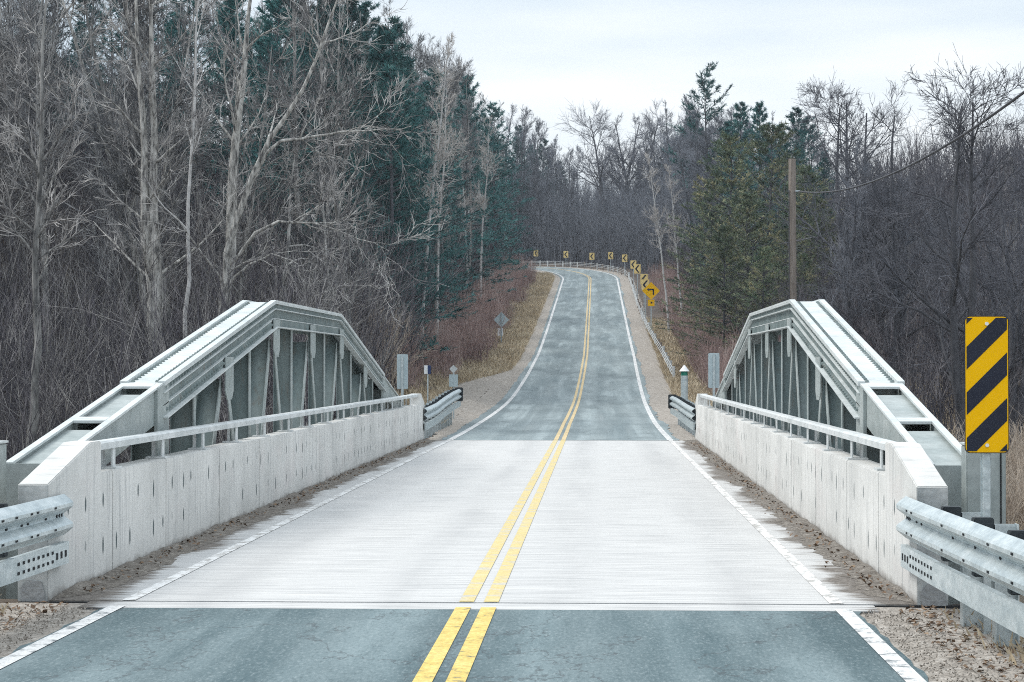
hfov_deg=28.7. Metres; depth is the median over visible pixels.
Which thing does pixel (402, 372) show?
object marker
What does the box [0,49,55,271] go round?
bare tree
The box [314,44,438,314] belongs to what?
pine tree
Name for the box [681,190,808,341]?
pine tree
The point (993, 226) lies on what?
bare tree
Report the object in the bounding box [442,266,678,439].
road
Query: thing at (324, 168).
bare tree
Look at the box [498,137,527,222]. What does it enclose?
pine tree
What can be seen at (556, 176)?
bare tree
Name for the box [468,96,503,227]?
bare tree
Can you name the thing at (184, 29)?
bare tree
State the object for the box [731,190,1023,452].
grey brush
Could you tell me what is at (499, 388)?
gravel shoulder
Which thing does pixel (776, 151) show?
pine tree
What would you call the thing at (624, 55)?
sky
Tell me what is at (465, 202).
birch tree
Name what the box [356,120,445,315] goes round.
pine tree
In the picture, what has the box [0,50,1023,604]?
ground
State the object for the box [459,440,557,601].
line
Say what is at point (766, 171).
bare tree
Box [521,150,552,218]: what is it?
pine tree
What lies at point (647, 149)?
bare tree
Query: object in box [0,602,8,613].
dry grass
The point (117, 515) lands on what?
parapet
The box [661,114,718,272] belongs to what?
bare tree
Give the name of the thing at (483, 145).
pine tree
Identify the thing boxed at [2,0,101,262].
bare tree
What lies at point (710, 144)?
bare tree
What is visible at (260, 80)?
pine tree
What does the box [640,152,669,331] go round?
birch tree
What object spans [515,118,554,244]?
bare tree
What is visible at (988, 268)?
bare tree
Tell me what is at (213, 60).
bare tree
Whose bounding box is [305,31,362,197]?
pine tree
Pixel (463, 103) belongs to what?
bare tree
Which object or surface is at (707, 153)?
bare tree
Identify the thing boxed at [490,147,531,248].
pine tree
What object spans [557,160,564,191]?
bare tree
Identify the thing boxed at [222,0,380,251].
pine tree
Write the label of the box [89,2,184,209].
pine tree
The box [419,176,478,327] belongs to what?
pine tree
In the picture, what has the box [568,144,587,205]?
bare tree
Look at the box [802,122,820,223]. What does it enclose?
bare tree
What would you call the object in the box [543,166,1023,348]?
grey brush
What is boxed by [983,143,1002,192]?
bare tree
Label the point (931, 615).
fallen leaves
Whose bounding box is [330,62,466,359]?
pine tree
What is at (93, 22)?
bare tree
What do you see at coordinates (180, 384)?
pony truss
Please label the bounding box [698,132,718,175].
bare tree
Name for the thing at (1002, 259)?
bare tree
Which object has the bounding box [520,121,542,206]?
bare tree
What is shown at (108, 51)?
bare tree
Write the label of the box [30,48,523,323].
saplings
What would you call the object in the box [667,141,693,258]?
bare tree
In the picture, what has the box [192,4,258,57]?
bare tree
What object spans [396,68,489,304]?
pine tree
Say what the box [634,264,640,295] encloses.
chevron sign
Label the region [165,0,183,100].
bare tree
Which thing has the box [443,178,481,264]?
pine tree
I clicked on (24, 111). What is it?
bare tree
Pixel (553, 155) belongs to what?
bare tree
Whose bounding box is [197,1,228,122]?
bare tree
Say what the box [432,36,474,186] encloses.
bare tree
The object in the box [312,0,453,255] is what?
pine tree
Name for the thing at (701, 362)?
red brush
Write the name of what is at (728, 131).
pine tree
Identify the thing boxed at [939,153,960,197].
bare tree
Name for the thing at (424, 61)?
bare tree
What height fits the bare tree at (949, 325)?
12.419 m
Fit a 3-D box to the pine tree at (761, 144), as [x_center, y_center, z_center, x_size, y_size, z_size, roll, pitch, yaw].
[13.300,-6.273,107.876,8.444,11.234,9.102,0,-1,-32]
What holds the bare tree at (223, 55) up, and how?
on the ground at (654, 310)
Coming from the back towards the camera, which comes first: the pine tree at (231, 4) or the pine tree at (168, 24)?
the pine tree at (168, 24)
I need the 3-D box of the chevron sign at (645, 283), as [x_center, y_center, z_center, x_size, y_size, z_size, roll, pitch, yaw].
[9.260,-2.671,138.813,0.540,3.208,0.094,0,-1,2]
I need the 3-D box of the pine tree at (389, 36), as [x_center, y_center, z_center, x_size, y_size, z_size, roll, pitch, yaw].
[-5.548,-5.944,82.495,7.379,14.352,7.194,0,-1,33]
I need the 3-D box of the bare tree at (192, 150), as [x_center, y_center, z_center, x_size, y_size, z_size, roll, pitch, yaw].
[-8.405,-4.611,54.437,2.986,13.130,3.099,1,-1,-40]
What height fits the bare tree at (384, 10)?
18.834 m
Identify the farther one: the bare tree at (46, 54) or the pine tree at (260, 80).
the pine tree at (260, 80)
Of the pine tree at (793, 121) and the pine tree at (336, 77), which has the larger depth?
the pine tree at (793, 121)
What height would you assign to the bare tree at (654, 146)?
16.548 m
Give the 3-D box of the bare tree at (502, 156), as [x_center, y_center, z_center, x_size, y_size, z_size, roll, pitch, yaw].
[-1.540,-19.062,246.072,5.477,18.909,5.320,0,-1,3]
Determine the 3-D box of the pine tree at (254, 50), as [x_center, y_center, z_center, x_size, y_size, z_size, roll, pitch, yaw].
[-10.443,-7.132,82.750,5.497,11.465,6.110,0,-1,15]
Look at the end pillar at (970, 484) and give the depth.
15.29 m
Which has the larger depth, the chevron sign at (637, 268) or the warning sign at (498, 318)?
the chevron sign at (637, 268)
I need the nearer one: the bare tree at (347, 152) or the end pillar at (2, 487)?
the end pillar at (2, 487)
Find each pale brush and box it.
[340,296,437,394]
[937,405,1023,529]
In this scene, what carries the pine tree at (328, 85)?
on the ground at (654, 310)
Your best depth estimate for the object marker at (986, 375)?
13.17 m
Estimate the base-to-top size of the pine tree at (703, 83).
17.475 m
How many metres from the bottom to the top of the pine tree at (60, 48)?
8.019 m
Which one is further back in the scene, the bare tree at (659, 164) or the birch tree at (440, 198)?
the bare tree at (659, 164)
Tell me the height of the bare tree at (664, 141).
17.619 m
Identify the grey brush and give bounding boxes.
[474,163,776,274]
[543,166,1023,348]
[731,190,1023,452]
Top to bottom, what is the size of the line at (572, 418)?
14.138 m
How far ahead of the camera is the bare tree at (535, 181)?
242.10 m
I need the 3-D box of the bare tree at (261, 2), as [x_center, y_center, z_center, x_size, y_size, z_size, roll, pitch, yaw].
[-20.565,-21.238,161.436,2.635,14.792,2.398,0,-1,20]
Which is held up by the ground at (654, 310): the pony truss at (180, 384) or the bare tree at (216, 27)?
the bare tree at (216, 27)
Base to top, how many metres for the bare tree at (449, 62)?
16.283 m
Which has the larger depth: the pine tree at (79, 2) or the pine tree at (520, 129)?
the pine tree at (520, 129)
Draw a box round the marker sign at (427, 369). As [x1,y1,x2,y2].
[424,365,430,402]
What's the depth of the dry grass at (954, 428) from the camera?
64.00 m
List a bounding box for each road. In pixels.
[0,608,927,681]
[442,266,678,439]
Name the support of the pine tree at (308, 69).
on the ground at (654, 310)
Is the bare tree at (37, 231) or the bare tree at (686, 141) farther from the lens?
the bare tree at (686, 141)
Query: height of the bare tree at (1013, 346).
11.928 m
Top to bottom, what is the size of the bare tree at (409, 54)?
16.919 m
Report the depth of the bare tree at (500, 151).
205.84 m
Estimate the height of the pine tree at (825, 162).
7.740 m
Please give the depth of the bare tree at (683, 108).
163.72 m
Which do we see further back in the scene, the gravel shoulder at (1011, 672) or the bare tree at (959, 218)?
the bare tree at (959, 218)
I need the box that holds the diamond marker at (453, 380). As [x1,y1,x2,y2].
[449,365,457,418]
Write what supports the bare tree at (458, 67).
on the ground at (654, 310)
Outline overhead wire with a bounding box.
[798,91,1023,192]
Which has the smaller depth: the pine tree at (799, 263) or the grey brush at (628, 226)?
the pine tree at (799, 263)
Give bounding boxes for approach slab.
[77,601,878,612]
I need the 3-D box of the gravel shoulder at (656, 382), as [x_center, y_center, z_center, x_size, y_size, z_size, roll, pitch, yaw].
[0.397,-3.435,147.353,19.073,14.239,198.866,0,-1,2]
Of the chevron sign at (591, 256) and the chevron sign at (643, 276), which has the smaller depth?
the chevron sign at (643, 276)
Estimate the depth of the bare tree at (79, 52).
58.61 m
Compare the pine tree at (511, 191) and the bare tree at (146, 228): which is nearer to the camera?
the bare tree at (146, 228)
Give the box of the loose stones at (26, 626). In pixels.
[0,606,91,652]
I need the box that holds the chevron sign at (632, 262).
[630,260,635,283]
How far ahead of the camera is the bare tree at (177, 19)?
147.27 m
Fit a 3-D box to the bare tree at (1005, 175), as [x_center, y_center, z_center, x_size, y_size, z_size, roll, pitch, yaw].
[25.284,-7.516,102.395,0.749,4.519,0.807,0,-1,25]
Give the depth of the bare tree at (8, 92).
63.37 m
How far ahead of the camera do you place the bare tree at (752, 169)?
155.52 m
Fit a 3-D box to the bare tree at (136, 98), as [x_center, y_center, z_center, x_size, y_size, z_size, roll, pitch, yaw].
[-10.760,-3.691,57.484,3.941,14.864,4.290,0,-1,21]
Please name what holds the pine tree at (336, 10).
on the ground at (654, 310)
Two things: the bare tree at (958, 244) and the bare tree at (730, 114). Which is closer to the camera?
the bare tree at (958, 244)
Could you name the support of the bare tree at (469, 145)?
on the ground at (654, 310)
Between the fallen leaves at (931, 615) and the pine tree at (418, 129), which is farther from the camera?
the pine tree at (418, 129)
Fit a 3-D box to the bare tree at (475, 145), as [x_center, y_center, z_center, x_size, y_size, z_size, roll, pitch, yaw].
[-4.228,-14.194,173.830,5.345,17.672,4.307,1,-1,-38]
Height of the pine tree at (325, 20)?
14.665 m
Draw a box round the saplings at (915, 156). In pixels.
[780,92,1023,298]
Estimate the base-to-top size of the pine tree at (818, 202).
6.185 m
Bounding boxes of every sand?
[53,439,434,598]
[683,439,913,602]
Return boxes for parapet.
[18,393,423,602]
[695,394,947,605]
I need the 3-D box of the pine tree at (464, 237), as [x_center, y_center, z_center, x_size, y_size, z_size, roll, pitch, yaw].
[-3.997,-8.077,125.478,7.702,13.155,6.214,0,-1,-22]
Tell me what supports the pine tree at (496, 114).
on the ground at (654, 310)
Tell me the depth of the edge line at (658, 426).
90.82 m
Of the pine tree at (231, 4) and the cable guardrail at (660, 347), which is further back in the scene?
the cable guardrail at (660, 347)
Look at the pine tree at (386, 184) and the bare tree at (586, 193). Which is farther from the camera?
the bare tree at (586, 193)
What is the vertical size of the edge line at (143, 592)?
0.001 m
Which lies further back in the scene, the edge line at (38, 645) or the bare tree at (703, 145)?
the bare tree at (703, 145)
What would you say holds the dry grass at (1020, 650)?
on the ground at (654, 310)
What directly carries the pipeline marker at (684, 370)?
on the ground at (654, 310)
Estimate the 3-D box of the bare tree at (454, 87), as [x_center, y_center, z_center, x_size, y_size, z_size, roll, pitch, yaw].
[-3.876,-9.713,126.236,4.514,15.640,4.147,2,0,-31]
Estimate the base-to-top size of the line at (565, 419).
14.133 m
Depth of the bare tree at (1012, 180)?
101.07 m
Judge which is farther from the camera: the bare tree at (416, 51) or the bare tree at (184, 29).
the bare tree at (416, 51)
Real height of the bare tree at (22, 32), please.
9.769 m
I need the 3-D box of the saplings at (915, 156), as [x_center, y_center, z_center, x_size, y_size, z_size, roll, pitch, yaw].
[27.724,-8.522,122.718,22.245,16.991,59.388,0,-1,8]
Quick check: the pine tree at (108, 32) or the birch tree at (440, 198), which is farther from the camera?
the birch tree at (440, 198)
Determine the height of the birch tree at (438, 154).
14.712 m
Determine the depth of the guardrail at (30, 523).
14.33 m
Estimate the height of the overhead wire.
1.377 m
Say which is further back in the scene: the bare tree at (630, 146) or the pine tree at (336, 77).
the bare tree at (630, 146)
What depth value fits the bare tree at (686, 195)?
141.42 m
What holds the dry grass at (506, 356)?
on the ground at (654, 310)
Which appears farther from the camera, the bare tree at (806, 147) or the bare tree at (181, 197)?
the bare tree at (806, 147)
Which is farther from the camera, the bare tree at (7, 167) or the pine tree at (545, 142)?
the pine tree at (545, 142)
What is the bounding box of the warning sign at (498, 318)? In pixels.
[494,312,508,344]
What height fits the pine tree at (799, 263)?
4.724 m
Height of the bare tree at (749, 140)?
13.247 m
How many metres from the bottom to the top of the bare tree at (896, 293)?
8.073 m
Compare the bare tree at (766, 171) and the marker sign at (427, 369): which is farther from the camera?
the bare tree at (766, 171)
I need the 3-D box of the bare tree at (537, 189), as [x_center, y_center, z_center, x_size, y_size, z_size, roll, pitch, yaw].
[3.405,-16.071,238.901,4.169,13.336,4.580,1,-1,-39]
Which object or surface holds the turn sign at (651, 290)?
on the ground at (654, 310)
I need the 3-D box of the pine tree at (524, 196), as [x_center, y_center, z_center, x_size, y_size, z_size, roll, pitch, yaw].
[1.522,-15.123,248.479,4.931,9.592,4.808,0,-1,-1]
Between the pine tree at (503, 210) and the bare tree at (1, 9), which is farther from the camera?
the pine tree at (503, 210)
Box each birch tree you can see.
[411,76,470,339]
[414,32,466,369]
[453,138,480,299]
[470,115,503,292]
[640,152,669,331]
[663,164,695,316]
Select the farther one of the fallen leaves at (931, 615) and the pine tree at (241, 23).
the pine tree at (241, 23)
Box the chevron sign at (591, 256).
[589,253,593,259]
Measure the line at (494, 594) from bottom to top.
0.001 m
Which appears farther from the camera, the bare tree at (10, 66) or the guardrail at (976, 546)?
the bare tree at (10, 66)
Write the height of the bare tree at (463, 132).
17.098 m
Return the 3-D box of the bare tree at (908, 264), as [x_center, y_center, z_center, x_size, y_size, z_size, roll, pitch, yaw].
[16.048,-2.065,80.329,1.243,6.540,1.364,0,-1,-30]
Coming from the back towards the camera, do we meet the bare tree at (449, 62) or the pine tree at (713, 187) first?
the bare tree at (449, 62)
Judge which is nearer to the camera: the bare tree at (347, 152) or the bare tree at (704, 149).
the bare tree at (347, 152)
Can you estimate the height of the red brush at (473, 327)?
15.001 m
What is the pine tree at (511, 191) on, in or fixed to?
on the ground at (654, 310)
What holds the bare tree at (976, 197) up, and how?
on the ground at (654, 310)
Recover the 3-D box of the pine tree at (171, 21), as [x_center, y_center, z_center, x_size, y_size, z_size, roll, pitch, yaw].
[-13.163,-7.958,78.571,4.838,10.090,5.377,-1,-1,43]
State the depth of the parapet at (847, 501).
19.41 m
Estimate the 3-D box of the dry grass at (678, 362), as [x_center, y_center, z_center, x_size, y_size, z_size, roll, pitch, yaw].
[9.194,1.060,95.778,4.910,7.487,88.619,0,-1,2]
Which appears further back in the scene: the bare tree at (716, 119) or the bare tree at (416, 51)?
the bare tree at (716, 119)
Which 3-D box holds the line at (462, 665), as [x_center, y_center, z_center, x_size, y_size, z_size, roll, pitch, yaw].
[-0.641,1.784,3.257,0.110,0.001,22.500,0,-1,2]
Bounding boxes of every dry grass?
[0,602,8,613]
[395,388,443,404]
[396,271,556,423]
[642,316,718,405]
[693,375,1023,529]
[943,600,1023,666]
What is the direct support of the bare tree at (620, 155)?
on the ground at (654, 310)
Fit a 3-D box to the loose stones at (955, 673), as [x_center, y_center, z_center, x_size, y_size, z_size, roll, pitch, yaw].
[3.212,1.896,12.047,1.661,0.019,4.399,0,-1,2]
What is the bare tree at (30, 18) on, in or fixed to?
on the ground at (654, 310)
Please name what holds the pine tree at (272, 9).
on the ground at (654, 310)
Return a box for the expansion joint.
[50,601,959,613]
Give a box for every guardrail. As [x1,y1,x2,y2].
[0,494,72,586]
[424,387,462,438]
[522,260,674,377]
[668,394,694,436]
[896,496,1023,646]
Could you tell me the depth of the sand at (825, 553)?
20.13 m
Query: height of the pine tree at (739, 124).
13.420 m
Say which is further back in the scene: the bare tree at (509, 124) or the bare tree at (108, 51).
the bare tree at (509, 124)
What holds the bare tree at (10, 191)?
on the ground at (654, 310)
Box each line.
[0,605,125,668]
[123,440,450,599]
[412,607,470,681]
[446,607,495,681]
[447,269,563,439]
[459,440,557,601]
[484,440,564,601]
[536,267,589,439]
[538,267,591,439]
[563,267,672,439]
[669,440,842,602]
[835,609,926,681]
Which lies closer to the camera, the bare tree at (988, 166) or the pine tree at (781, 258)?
the pine tree at (781, 258)
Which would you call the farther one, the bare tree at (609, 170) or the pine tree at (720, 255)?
the bare tree at (609, 170)
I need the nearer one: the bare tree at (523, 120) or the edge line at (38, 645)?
the edge line at (38, 645)
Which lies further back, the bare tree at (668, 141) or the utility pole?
the bare tree at (668, 141)
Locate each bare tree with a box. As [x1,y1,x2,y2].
[0,0,44,325]
[0,0,88,285]
[0,0,101,418]
[0,0,106,447]
[0,1,47,163]
[0,18,48,232]
[0,19,79,247]
[0,29,63,366]
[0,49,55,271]
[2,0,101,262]
[3,0,203,356]
[11,2,32,157]
[13,0,53,70]
[35,0,185,449]
[63,0,168,300]
[64,0,224,349]
[67,0,242,357]
[68,0,115,315]
[99,6,164,257]
[102,0,231,289]
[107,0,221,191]
[133,0,226,338]
[135,0,461,411]
[155,0,175,122]
[159,0,208,293]
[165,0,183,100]
[166,0,237,326]
[168,0,198,108]
[168,19,318,419]
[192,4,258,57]
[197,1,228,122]
[206,0,220,135]
[207,2,253,159]
[207,31,264,299]
[215,20,231,122]
[240,0,390,309]
[247,0,342,285]
[251,0,266,153]
[258,0,401,322]
[258,121,395,341]
[297,80,356,310]
[380,0,400,51]
[387,8,441,135]
[402,35,422,151]
[403,33,446,286]
[405,34,434,100]
[414,42,459,214]
[416,90,474,273]
[419,63,485,248]
[424,71,439,127]
[426,57,459,188]
[431,96,461,294]
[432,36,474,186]
[444,52,472,129]
[450,73,482,242]
[452,75,469,182]
[453,87,473,233]
[454,79,482,286]
[454,85,488,250]
[456,61,475,165]
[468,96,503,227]
[472,102,511,228]
[476,91,490,186]
[486,112,517,248]
[497,138,512,234]
[502,104,518,167]
[502,106,545,259]
[512,127,540,209]
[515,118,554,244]
[518,131,541,167]
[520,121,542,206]
[523,153,552,247]
[526,152,548,258]
[530,138,562,209]
[539,144,555,206]
[542,143,563,185]
[546,134,574,215]
[547,97,667,222]
[556,164,572,218]
[557,148,579,221]
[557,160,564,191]
[558,164,580,254]
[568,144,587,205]
[578,174,592,208]
[585,98,682,197]
[604,147,616,197]
[637,116,663,190]
[637,133,661,206]
[643,100,679,245]
[643,127,675,237]
[643,130,660,183]
[646,136,687,268]
[656,128,681,193]
[658,112,676,193]
[659,131,675,172]
[660,131,689,258]
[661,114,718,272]
[663,114,691,250]
[663,132,707,295]
[665,110,725,283]
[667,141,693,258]
[668,91,711,261]
[670,113,700,257]
[686,126,725,271]
[694,121,720,202]
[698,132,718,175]
[699,124,719,223]
[704,108,724,165]
[707,112,729,213]
[722,105,737,160]
[723,117,754,243]
[736,131,765,210]
[742,106,766,198]
[751,67,947,329]
[757,140,774,203]
[765,79,1017,377]
[796,44,1023,442]
[796,127,810,225]
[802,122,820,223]
[804,135,894,325]
[807,145,832,219]
[830,153,842,208]
[877,173,929,371]
[887,134,1023,436]
[903,213,918,366]
[929,152,944,196]
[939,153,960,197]
[944,201,969,314]
[945,221,980,316]
[968,170,981,243]
[975,219,1023,330]
[982,197,998,275]
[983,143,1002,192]
[991,213,1014,313]
[1001,152,1008,200]
[1002,132,1016,215]
[1007,153,1016,226]
[1008,148,1023,215]
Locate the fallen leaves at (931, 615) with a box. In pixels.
[689,442,1023,681]
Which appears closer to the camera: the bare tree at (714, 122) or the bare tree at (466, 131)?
the bare tree at (466, 131)
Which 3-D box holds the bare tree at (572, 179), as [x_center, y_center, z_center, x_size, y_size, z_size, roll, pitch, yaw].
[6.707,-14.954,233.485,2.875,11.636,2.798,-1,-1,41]
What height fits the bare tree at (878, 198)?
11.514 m
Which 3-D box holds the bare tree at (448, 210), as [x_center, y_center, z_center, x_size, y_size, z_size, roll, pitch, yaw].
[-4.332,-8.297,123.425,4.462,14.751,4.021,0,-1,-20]
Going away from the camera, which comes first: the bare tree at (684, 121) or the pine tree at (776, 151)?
the pine tree at (776, 151)
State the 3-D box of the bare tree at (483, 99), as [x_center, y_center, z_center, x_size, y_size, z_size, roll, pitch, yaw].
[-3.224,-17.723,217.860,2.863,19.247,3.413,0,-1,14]
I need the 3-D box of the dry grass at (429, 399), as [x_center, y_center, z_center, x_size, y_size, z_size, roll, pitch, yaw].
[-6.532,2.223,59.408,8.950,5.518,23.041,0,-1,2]
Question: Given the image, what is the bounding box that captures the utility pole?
[788,159,799,300]
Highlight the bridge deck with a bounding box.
[49,440,915,605]
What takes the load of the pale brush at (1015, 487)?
on the ground at (654, 310)
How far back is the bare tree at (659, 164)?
207.01 m
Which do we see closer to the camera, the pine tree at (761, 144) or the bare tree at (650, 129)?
the pine tree at (761, 144)
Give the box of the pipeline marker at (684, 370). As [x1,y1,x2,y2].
[680,365,688,399]
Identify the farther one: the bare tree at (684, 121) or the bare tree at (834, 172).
the bare tree at (684, 121)
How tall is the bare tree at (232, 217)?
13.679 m
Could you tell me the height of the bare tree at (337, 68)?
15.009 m
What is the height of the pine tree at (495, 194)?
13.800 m
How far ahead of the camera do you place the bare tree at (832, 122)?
83.46 m
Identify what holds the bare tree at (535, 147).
on the ground at (654, 310)
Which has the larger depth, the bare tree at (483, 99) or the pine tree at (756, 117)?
the bare tree at (483, 99)
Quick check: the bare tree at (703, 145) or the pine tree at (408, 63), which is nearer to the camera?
the pine tree at (408, 63)
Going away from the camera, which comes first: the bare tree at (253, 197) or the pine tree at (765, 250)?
the bare tree at (253, 197)
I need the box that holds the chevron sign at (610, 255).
[608,252,612,270]
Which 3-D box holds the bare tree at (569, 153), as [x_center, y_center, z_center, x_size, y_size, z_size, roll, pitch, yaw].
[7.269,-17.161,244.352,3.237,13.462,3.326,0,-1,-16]
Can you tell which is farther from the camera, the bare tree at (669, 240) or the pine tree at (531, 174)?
the pine tree at (531, 174)
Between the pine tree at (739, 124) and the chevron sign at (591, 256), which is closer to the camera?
the pine tree at (739, 124)
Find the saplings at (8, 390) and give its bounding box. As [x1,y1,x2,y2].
[0,0,492,465]
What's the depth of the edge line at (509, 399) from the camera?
90.67 m
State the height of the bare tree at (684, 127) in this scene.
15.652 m
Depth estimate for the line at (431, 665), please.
12.41 m
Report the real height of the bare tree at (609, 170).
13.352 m
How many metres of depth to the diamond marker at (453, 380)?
62.12 m
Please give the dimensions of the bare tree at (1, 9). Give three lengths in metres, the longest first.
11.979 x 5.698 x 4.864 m
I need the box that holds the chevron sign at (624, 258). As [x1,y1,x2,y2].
[622,254,626,268]
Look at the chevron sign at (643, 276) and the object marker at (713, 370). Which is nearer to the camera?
the object marker at (713, 370)
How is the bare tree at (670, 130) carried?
on the ground at (654, 310)
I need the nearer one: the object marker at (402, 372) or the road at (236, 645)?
the road at (236, 645)
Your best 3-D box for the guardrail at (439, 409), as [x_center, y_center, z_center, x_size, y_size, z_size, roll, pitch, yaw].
[-1.938,2.054,53.707,0.403,1.492,12.801,0,-1,2]
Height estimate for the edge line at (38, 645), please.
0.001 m
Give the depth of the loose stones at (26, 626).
13.65 m
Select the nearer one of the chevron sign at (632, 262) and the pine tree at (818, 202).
the pine tree at (818, 202)
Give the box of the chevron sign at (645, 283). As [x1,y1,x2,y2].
[642,279,648,314]
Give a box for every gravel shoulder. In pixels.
[0,602,95,657]
[423,270,560,439]
[541,266,694,440]
[860,607,1023,681]
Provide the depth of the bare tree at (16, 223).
61.18 m
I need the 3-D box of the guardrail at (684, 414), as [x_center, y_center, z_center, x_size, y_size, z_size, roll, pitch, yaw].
[4.638,2.148,53.180,0.419,1.291,12.300,0,-1,2]
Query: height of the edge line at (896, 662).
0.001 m
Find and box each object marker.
[397,354,407,404]
[708,353,718,395]
[964,316,1008,633]
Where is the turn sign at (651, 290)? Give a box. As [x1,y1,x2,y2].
[643,282,659,326]
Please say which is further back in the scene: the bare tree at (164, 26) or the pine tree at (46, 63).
the bare tree at (164, 26)
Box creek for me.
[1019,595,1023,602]
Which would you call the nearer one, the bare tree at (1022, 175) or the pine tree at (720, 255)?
the pine tree at (720, 255)
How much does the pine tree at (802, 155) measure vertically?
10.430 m
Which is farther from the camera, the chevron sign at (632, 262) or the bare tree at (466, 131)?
the chevron sign at (632, 262)
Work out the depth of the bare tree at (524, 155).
253.27 m
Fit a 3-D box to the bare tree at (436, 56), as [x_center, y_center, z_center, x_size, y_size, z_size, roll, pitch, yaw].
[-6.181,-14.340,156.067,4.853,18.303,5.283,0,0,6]
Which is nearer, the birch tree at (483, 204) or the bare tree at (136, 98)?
the bare tree at (136, 98)
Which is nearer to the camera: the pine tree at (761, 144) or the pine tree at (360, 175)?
the pine tree at (360, 175)
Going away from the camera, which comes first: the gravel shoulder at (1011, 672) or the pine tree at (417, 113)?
the gravel shoulder at (1011, 672)
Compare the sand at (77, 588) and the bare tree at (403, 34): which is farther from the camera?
the bare tree at (403, 34)
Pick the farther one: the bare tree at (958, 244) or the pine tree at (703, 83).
the pine tree at (703, 83)
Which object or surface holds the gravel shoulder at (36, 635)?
on the ground at (654, 310)
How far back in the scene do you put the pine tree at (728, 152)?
111.44 m
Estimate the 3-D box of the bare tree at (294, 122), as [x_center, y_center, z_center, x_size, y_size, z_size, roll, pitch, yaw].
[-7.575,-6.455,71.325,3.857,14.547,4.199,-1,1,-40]
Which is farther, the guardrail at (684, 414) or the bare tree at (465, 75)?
the bare tree at (465, 75)
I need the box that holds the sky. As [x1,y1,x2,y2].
[1,0,1023,227]
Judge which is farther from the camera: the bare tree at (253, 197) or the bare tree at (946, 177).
the bare tree at (946, 177)
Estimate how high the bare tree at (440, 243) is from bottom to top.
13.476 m
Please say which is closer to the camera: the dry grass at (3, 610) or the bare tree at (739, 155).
the dry grass at (3, 610)
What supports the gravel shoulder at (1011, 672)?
on the ground at (654, 310)
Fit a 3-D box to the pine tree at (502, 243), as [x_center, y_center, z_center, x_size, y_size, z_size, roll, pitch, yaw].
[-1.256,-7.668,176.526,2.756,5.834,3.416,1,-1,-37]
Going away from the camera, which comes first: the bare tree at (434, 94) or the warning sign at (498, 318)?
the warning sign at (498, 318)
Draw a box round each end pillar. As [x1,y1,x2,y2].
[0,440,7,598]
[960,442,1005,587]
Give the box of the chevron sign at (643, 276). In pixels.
[640,274,647,313]
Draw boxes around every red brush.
[14,215,539,390]
[643,258,934,393]
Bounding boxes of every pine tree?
[25,2,66,151]
[32,0,86,123]
[44,0,114,151]
[46,20,104,205]
[53,0,165,209]
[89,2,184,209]
[123,0,211,179]
[132,11,227,246]
[154,0,255,219]
[165,0,279,258]
[183,0,271,215]
[192,0,362,300]
[205,1,355,289]
[211,32,299,244]
[216,23,385,294]
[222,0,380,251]
[257,0,409,303]
[257,63,389,295]
[265,0,444,290]
[289,92,420,340]
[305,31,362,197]
[306,0,470,317]
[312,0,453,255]
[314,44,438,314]
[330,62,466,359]
[335,24,467,345]
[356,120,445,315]
[357,14,472,323]
[385,52,479,320]
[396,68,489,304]
[396,117,461,310]
[414,109,494,304]
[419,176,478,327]
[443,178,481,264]
[447,73,526,295]
[469,102,538,276]
[472,129,524,260]
[483,158,521,252]
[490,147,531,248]
[492,223,512,267]
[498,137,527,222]
[500,173,525,224]
[507,125,532,224]
[516,181,534,244]
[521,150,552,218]
[526,138,557,187]
[647,177,752,331]
[655,129,784,325]
[661,61,748,259]
[666,223,769,356]
[670,120,745,284]
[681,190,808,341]
[689,120,837,318]
[693,101,775,279]
[711,246,788,361]
[715,101,787,274]
[723,212,835,337]
[732,123,808,273]
[740,164,844,306]
[755,106,825,251]
[770,253,828,340]
[781,116,840,251]
[784,197,863,299]
[798,154,848,249]
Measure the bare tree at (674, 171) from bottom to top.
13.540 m
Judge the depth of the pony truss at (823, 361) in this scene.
23.46 m
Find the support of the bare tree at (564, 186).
on the ground at (654, 310)
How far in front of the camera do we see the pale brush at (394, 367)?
70.31 m
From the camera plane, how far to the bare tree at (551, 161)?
261.03 m
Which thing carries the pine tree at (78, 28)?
on the ground at (654, 310)
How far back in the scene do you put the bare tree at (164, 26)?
140.29 m
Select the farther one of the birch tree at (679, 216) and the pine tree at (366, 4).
the birch tree at (679, 216)
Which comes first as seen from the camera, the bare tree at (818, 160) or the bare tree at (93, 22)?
the bare tree at (93, 22)
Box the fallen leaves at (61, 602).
[0,441,425,629]
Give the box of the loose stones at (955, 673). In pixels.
[863,610,1023,681]
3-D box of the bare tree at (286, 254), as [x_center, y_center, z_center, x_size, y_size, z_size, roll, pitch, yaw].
[-5.432,-1.943,56.318,3.200,8.748,5.827,0,-1,22]
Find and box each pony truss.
[6,300,402,599]
[713,299,961,604]
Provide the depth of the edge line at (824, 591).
19.84 m
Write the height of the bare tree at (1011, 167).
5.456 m
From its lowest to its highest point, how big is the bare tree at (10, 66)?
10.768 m
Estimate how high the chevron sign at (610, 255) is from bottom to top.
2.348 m
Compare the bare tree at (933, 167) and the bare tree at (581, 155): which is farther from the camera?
the bare tree at (581, 155)
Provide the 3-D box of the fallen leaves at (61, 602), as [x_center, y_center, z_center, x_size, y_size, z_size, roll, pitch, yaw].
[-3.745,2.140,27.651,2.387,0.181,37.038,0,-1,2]
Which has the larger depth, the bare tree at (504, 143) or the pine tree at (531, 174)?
the pine tree at (531, 174)
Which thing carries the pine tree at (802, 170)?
on the ground at (654, 310)

